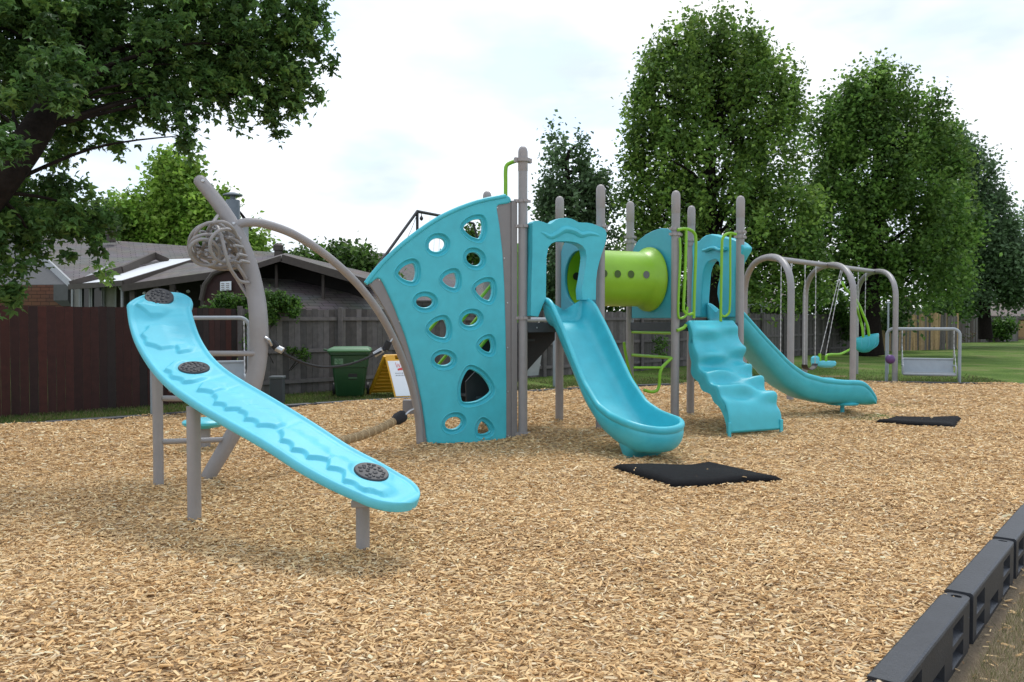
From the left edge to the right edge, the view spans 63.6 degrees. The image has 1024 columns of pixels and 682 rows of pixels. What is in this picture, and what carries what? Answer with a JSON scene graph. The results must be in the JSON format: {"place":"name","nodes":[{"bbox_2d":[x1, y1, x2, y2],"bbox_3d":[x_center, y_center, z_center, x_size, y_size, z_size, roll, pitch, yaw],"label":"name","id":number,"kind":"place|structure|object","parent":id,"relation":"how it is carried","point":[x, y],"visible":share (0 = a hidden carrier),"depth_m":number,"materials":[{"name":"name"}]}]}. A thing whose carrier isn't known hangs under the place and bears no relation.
{"place":"outdoors","nodes":[
{"label":"outdoors","id":0,"kind":"place"},
{"bbox_2d":[199,264,245,357],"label":"red shed","id":1,"kind":"structure","parent":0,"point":[215,281],"depth_m":20.37,"materials":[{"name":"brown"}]},
{"bbox_2d":[372,210,477,270],"bbox_3d":[-2.416,-3.169,27.861,1.493,2.618,8.678,1,2,23],"label":"tubular frame","id":2,"kind":"object","parent":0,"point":[416,213],"visible":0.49,"depth_m":25.86,"materials":[{"name":"black metal"}]},
{"bbox_2d":[0,379,1023,681],"bbox_3d":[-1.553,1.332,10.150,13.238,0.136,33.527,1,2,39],"label":"mulch ground","id":3,"kind":"structure","parent":0,"point":[522,580],"depth_m":5.55,"materials":[{"name":"beige wood"}]},
{"bbox_2d":[127,175,422,550],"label":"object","id":4,"kind":"object","parent":3,"relation":"on","point":[183,364],"visible":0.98,"depth_m":6.78,"materials":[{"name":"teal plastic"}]},
{"bbox_2d":[264,336,392,367],"bbox_3d":[-1.937,0.113,8.979,0.171,0.365,1.887,1,2,33],"label":"black rope","id":5,"kind":"object","parent":4,"relation":"attached to","point":[275,345],"visible":1,"depth_m":8.92,"materials":[{"name":"black fabric"}]},
{"bbox_2d":[337,408,413,443],"bbox_3d":[-1.972,0.956,9.261,0.182,0.482,2.454,1,2,35],"label":"tan rope","id":6,"kind":"object","parent":4,"relation":"attached to","point":[399,417],"visible":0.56,"depth_m":9.78,"materials":[{"name":"beige fabric"}]},
{"bbox_2d":[364,146,876,457],"bbox_3d":[2.434,-0.619,11.605,8.985,4.036,3.769,-1,2,-25],"label":"play structure","id":7,"kind":"object","parent":3,"relation":"on","point":[497,347],"visible":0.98,"depth_m":11.15,"materials":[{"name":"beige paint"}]},
{"bbox_2d":[612,462,782,487],"bbox_3d":[1.873,1.357,8.477,1.341,0.142,1.109,-1,2,-26],"label":"rubber mat","id":8,"kind":"object","parent":3,"relation":"on","point":[696,475],"visible":0.99,"depth_m":8.22,"materials":[{"name":"black rubber"}]},
{"bbox_2d":[876,416,960,427],"bbox_3d":[6.365,1.244,12.949,1.110,0.115,1.410,1,2,32],"label":"rubber mat","id":9,"kind":"object","parent":3,"relation":"on","point":[946,421],"visible":0.98,"depth_m":12.68,"materials":[{"name":"black rubber"}]},
{"bbox_2d":[0,339,1023,681],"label":"lawn","id":10,"kind":"structure","parent":0,"point":[998,361],"depth_m":25.60,"materials":[{"name":"green plant"}]},
{"bbox_2d":[6,191,135,244],"bbox_3d":[-21.573,-3.762,37.449,10.652,8.932,5.110,0,2,10],"label":"leafy tree","id":11,"kind":"object","parent":10,"relation":"on","point":[104,208],"visible":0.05,"depth_m":35.96,"materials":[{"name":"green plant"}]},
{"bbox_2d":[42,415,141,422],"bbox_3d":[-6.688,1.372,13.108,1.502,0.300,0.150,-1,2,-37],"label":"border timber","id":12,"kind":"object","parent":10,"relation":"on","point":[109,417],"visible":0.16,"depth_m":13.13,"materials":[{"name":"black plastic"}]},
{"bbox_2d":[0,306,236,416],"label":"stained fence","id":13,"kind":"object","parent":10,"relation":"on","point":[77,356],"visible":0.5,"depth_m":14.65,"materials":[{"name":"brown wood"}]},
{"bbox_2d":[79,140,219,245],"bbox_3d":[-16.118,-4.259,37.944,7.001,10.101,4.321,0,1,0],"label":"leafy tree","id":14,"kind":"object","parent":10,"relation":"on","point":[167,207],"visible":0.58,"depth_m":36.89,"materials":[{"name":"green plant"}]},
{"bbox_2d":[143,411,185,416],"bbox_3d":[-5.518,1.348,14.046,1.502,0.300,0.150,-1,2,-41],"label":"border timber","id":15,"kind":"object","parent":10,"relation":"on","point":[170,413],"visible":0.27,"depth_m":13.83,"materials":[{"name":"black plastic"}]},
{"bbox_2d":[0,0,341,319],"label":"maple tree","id":16,"kind":"object","parent":10,"relation":"on","point":[64,62],"visible":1,"depth_m":8.91,"materials":[{"name":"green plant"}]},
{"bbox_2d":[0,192,370,357],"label":"brick house","id":17,"kind":"structure","parent":10,"relation":"on","point":[141,269],"depth_m":23.86,"materials":[{"name":"grey"}]},
{"bbox_2d":[71,289,79,306],"bbox_3d":[-12.544,-1.096,23.807,0.284,0.958,0.105,0,1,0],"label":"window","id":18,"kind":"structure","parent":17,"relation":"in","point":[75,293],"depth_m":23.81,"materials":[{"name":"grey glass"}]},
{"bbox_2d":[80,288,90,306],"bbox_3d":[-12.267,-1.096,23.807,0.321,0.958,0.105,0,1,0],"label":"window","id":19,"kind":"structure","parent":17,"relation":"in","point":[85,293],"depth_m":23.81,"materials":[{"name":"grey glass"}]},
{"bbox_2d":[90,288,102,308],"bbox_3d":[-11.936,-1.096,23.807,0.394,0.958,0.105,0,1,0],"label":"window","id":20,"kind":"structure","parent":17,"relation":"in","point":[96,295],"depth_m":23.81,"materials":[{"name":"grey glass"}]},
{"bbox_2d":[102,286,116,306],"bbox_3d":[-11.577,-1.096,23.807,0.412,0.958,0.105,0,1,0],"label":"window","id":21,"kind":"structure","parent":17,"relation":"in","point":[109,296],"depth_m":23.81,"materials":[{"name":"grey glass"}]},
{"bbox_2d":[150,316,249,413],"bbox_3d":[-5.323,0.450,14.166,1.629,1.765,0.070,-1,2,-19],"label":"bench frame","id":22,"kind":"object","parent":10,"relation":"on","point":[242,318],"visible":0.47,"depth_m":14.22,"materials":[{"name":"grey metal"}]},
{"bbox_2d":[170,321,245,392],"bbox_3d":[-5.170,0.233,14.051,1.219,1.215,0.604,-1,2,-19],"label":"hanging bench","id":23,"kind":"object","parent":22,"relation":"hanging from","point":[236,368],"visible":0.23,"depth_m":14.41,"materials":[{"name":"metal"}]},
{"bbox_2d":[182,417,221,448],"bbox_3d":[-3.851,1.197,10.335,0.520,0.470,0.520,0,1,0],"label":"stepping pod","id":24,"kind":"object","parent":10,"relation":"on","point":[207,423],"visible":0.43,"depth_m":10.21,"materials":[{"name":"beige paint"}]},
{"bbox_2d":[197,173,280,251],"bbox_3d":[-12.127,-3.367,36.929,3.638,8.261,2.723,0,1,0],"label":"leafy tree","id":25,"kind":"object","parent":10,"relation":"on","point":[257,242],"visible":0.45,"depth_m":36.51,"materials":[{"name":"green plant"}]},
{"bbox_2d":[269,376,285,402],"bbox_3d":[-4.520,0.965,15.930,0.270,0.585,0.230,0,1,0],"label":"utility pedestal","id":26,"kind":"object","parent":10,"relation":"on","point":[277,387],"visible":0.79,"depth_m":15.83,"materials":[{"name":"grey metal"}]},
{"bbox_2d":[284,403,310,407],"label":"border timber","id":27,"kind":"object","parent":10,"relation":"on","point":[295,405],"visible":0.01,"depth_m":15.28,"materials":[{"name":"black plastic"}]},
{"bbox_2d":[261,278,382,309],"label":"shingled shed","id":28,"kind":"structure","parent":10,"relation":"on","point":[310,295],"depth_m":22.52,"materials":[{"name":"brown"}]},
{"bbox_2d":[281,230,406,279],"bbox_3d":[-6.506,-1.693,30.738,5.802,4.675,2.704,1,2,30],"label":"leafy tree","id":29,"kind":"object","parent":10,"relation":"on","point":[356,257],"visible":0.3,"depth_m":29.86,"materials":[{"name":"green plant"}]},
{"bbox_2d":[311,398,382,404],"bbox_3d":[-3.186,1.299,15.925,1.502,0.300,0.150,-1,2,-34],"label":"border timber","id":30,"kind":"object","parent":10,"relation":"on","point":[315,403],"visible":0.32,"depth_m":15.76,"materials":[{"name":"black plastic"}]},
{"bbox_2d":[323,346,371,395],"bbox_3d":[-3.499,0.650,17.643,0.994,1.065,1.035,0,2,-8],"label":"wheelie bin","id":31,"kind":"object","parent":10,"relation":"on","point":[350,380],"visible":0.88,"depth_m":17.25,"materials":[{"name":"green plastic"}]},
{"bbox_2d":[369,354,410,397],"bbox_3d":[-2.506,0.724,17.609,0.585,0.890,1.357,-1,2,-38],"label":"sandwich board","id":32,"kind":"object","parent":10,"relation":"on","point":[389,376],"visible":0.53,"depth_m":17.41,"materials":[{"name":"yellow plastic"}]},
{"bbox_2d":[370,253,482,306],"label":"distant house","id":33,"kind":"structure","parent":10,"relation":"on","point":[408,273],"depth_m":43.21,"materials":[{"name":"grey"}]},
{"bbox_2d":[440,221,480,289],"bbox_3d":[-1.473,-2.180,33.778,2.470,5.785,2.718,1,2,20],"label":"leafy tree","id":34,"kind":"object","parent":10,"relation":"on","point":[473,258],"visible":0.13,"depth_m":33.63,"materials":[{"name":"green plant"}]},
{"bbox_2d":[0,365,1005,422],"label":"lawn tufts","id":35,"kind":"object","parent":10,"relation":"on","point":[107,413],"visible":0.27,"depth_m":17.02,"materials":[{"name":"green plant"}]},
{"bbox_2d":[527,318,554,385],"bbox_3d":[0.179,0.328,19.165,2.515,1.749,0.100,-1,2,-45],"label":"bench frame","id":36,"kind":"object","parent":10,"relation":"on","point":[537,320],"visible":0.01,"depth_m":19.96,"materials":[{"name":"grey metal"}]},
{"bbox_2d":[527,322,541,375],"bbox_3d":[-0.053,0.175,19.170,1.640,1.305,0.630,-1,2,-45],"label":"hanging bench","id":37,"kind":"object","parent":36,"relation":"hanging from","point":[533,369],"visible":0.1,"depth_m":19.49,"materials":[{"name":"metal"}]},
{"bbox_2d":[237,306,849,393],"bbox_3d":[6.581,-0.091,29.739,1.113,1.920,35.068,1,2,43],"label":"grey fence","id":38,"kind":"object","parent":10,"relation":"on","point":[315,332],"visible":0.25,"depth_m":19.57,"materials":[{"name":"grey wood"}]},
{"bbox_2d":[199,284,304,325],"bbox_3d":[-5.531,-0.037,17.786,2.159,2.356,1.277,0,1,0],"label":"ivy","id":39,"kind":"object","parent":38,"relation":"attached to","point":[282,301],"visible":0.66,"depth_m":17.64,"materials":[{"name":"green plant"}]},
{"bbox_2d":[239,330,311,370],"bbox_3d":[-5.119,0.348,17.772,1.648,1.212,0.604,-1,2,-44],"label":"ivy","id":40,"kind":"object","parent":38,"relation":"attached to","point":[304,352],"visible":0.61,"depth_m":18.06,"materials":[{"name":"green plant"}]},
{"bbox_2d":[527,388,565,391],"bbox_3d":[0.560,1.235,18.418,1.502,0.300,0.150,-1,2,-34],"label":"border timber","id":41,"kind":"object","parent":10,"relation":"on","point":[543,389],"visible":0.01,"depth_m":18.46,"materials":[{"name":"black plastic"}]},
{"bbox_2d":[528,109,625,309],"bbox_3d":[2.663,-4.289,33.038,5.082,9.941,4.063,0,1,0],"label":"slender tree","id":42,"kind":"object","parent":10,"relation":"on","point":[581,190],"visible":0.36,"depth_m":32.42,"materials":[{"name":"green plant"}]},
{"bbox_2d":[637,383,670,386],"bbox_3d":[3.134,1.195,19.930,1.502,0.300,0.150,-1,2,-21],"label":"border timber","id":43,"kind":"object","parent":10,"relation":"on","point":[662,384],"visible":0.02,"depth_m":19.94,"materials":[{"name":"black plastic"}]},
{"bbox_2d":[651,334,670,364],"bbox_3d":[4.772,0.284,26.554,0.660,1.138,0.816,-1,2,-20],"label":"bush","id":44,"kind":"object","parent":10,"relation":"on","point":[658,343],"visible":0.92,"depth_m":26.49,"materials":[{"name":"green plant"}]},
{"bbox_2d":[601,0,841,327],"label":"round tree","id":45,"kind":"object","parent":10,"relation":"on","point":[712,91],"visible":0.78,"depth_m":29.08,"materials":[{"name":"green plant"}]},
{"bbox_2d":[541,245,924,348],"bbox_3d":[10.665,-1.816,37.522,22.356,4.795,5.751,0,2,-18],"label":"bush","id":46,"kind":"object","parent":10,"relation":"on","point":[843,319],"visible":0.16,"depth_m":39.73,"materials":[{"name":"green plant"}]},
{"bbox_2d":[747,291,799,313],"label":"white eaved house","id":47,"kind":"structure","parent":10,"relation":"on","point":[750,311],"depth_m":41.97,"materials":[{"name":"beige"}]},
{"bbox_2d":[744,254,898,399],"bbox_3d":[7.910,-0.380,20.484,2.209,3.098,9.610,1,2,41],"label":"swing frame","id":48,"kind":"object","parent":10,"relation":"on","point":[784,262],"visible":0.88,"depth_m":19.02,"materials":[{"name":"beige paint"}]},
{"bbox_2d":[780,263,791,351],"bbox_3d":[6.138,-0.594,18.506,0.140,2.372,0.589,1,2,42],"label":"belt swing","id":49,"kind":"object","parent":48,"relation":"hanging from","point":[780,307],"visible":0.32,"depth_m":18.30,"materials":[{"name":"metal"}]},
{"bbox_2d":[801,265,817,369],"bbox_3d":[7.039,-0.560,19.508,0.140,2.492,0.675,1,2,42],"label":"belt swing","id":50,"kind":"object","parent":48,"relation":"hanging from","point":[812,367],"visible":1,"depth_m":19.54,"materials":[{"name":"metal"}]},
{"bbox_2d":[811,270,878,367],"bbox_3d":[8.763,-0.589,21.547,2.544,2.504,0.638,-1,2,-39],"label":"tandem swing","id":51,"kind":"object","parent":48,"relation":"hanging from","point":[868,342],"visible":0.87,"depth_m":21.99,"materials":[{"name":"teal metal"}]},
{"bbox_2d":[886,302,890,372],"bbox_3d":[11.377,-0.065,25.007,0.116,2.233,0.060,0,1,0],"label":"thin pole","id":52,"kind":"object","parent":10,"relation":"on","point":[887,303],"visible":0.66,"depth_m":24.98,"materials":[{"name":"grey metal"}]},
{"bbox_2d":[788,47,1002,356],"bbox_3d":[17.165,-6.172,36.829,9.707,13.735,5.524,0,1,0],"label":"round tree","id":53,"kind":"object","parent":10,"relation":"on","point":[904,152],"visible":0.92,"depth_m":35.94,"materials":[{"name":"green plant"}]},
{"bbox_2d":[903,296,928,346],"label":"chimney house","id":54,"kind":"structure","parent":10,"relation":"on","point":[915,314],"depth_m":46.38,"materials":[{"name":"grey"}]},
{"bbox_2d":[866,592,969,681],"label":"border timber","id":55,"kind":"object","parent":10,"relation":"on","point":[931,644],"visible":0.99,"depth_m":4.09,"materials":[{"name":"black plastic"}]},
{"bbox_2d":[881,313,958,350],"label":"pale fence","id":56,"kind":"object","parent":10,"relation":"on","point":[934,340],"visible":0.69,"depth_m":44.54,"materials":[{"name":"beige wood"}]},
{"bbox_2d":[885,327,961,382],"bbox_3d":[10.596,0.397,21.317,1.772,1.500,0.080,1,2,21],"label":"bench frame","id":57,"kind":"object","parent":10,"relation":"on","point":[958,331],"visible":0.93,"depth_m":21.20,"materials":[{"name":"grey metal"}]},
{"bbox_2d":[901,330,956,375],"bbox_3d":[10.648,0.294,21.131,1.238,1.165,0.604,1,2,21],"label":"hanging bench","id":58,"kind":"object","parent":57,"relation":"hanging from","point":[927,366],"visible":1,"depth_m":21.27,"materials":[{"name":"metal"}]},
{"bbox_2d":[892,381,957,383],"bbox_3d":[10.366,1.173,20.791,1.502,0.300,0.150,0,2,14],"label":"border timber","id":59,"kind":"object","parent":10,"relation":"on","point":[926,382],"visible":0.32,"depth_m":20.71,"materials":[{"name":"black plastic"}]},
{"bbox_2d":[916,286,989,346],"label":"bush","id":60,"kind":"object","parent":10,"relation":"on","point":[970,309],"visible":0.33,"depth_m":46.86,"materials":[{"name":"green plant"}]},
{"bbox_2d":[962,333,975,342],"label":"bush","id":61,"kind":"object","parent":10,"relation":"on","point":[968,337],"visible":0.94,"depth_m":54.95,"materials":[{"name":"green plant"}]},
{"bbox_2d":[922,111,1023,338],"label":"leafy tree","id":62,"kind":"object","parent":10,"relation":"on","point":[1002,277],"visible":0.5,"depth_m":48.69,"materials":[{"name":"green plant"}]},
{"bbox_2d":[944,539,1013,644],"bbox_3d":[3.027,1.563,5.303,0.150,0.300,1.502,1,2,39],"label":"border timber","id":63,"kind":"object","parent":10,"relation":"on","point":[983,580],"visible":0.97,"depth_m":5.12,"materials":[{"name":"black plastic"}]},
{"bbox_2d":[945,315,1018,342],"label":"fence","id":64,"kind":"object","parent":10,"relation":"on","point":[972,325],"visible":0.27,"depth_m":59.40,"materials":[{"name":"wood"}]},
{"bbox_2d":[958,382,1021,384],"bbox_3d":[11.823,1.182,20.438,1.502,0.300,0.150,0,2,14],"label":"border timber","id":65,"kind":"object","parent":10,"relation":"on","point":[979,383],"visible":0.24,"depth_m":20.49,"materials":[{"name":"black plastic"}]},
{"bbox_2d":[964,580,1023,681],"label":"dry grass","id":66,"kind":"structure","parent":10,"relation":"on","point":[1006,637],"depth_m":4.50,"materials":[{"name":"brown plant"}]},
{"bbox_2d":[976,301,1023,338],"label":"tan house","id":67,"kind":"structure","parent":10,"relation":"on","point":[1021,330],"depth_m":67.93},
{"bbox_2d":[986,312,1023,341],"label":"hedge","id":68,"kind":"object","parent":10,"relation":"on","point":[1003,329],"visible":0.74,"depth_m":59.67,"materials":[{"name":"green plant"}]},
{"bbox_2d":[992,503,1023,578],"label":"border timber","id":69,"kind":"object","parent":10,"relation":"on","point":[1011,528],"visible":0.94,"depth_m":6.07,"materials":[{"name":"black plastic"}]},
{"bbox_2d":[1014,200,1023,235],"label":"leafy tree","id":70,"kind":"object","parent":10,"relation":"on","point":[1016,205],"visible":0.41,"depth_m":59.92,"materials":[{"name":"green plant"}]},
{"bbox_2d":[1,0,1023,314],"label":"sky","id":71,"kind":"structure","parent":0,"point":[429,107],"materials":[{"name":"white"}]},
{"bbox_2d":[885,355,894,363],"bbox_3d":[9.622,0.464,21.019,0.240,0.240,0.240,0,1,0],"label":"purple ball","id":72,"kind":"object","parent":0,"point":[889,359],"visible":1,"depth_m":20.94,"materials":[{"name":"purple plastic"}]}
]}

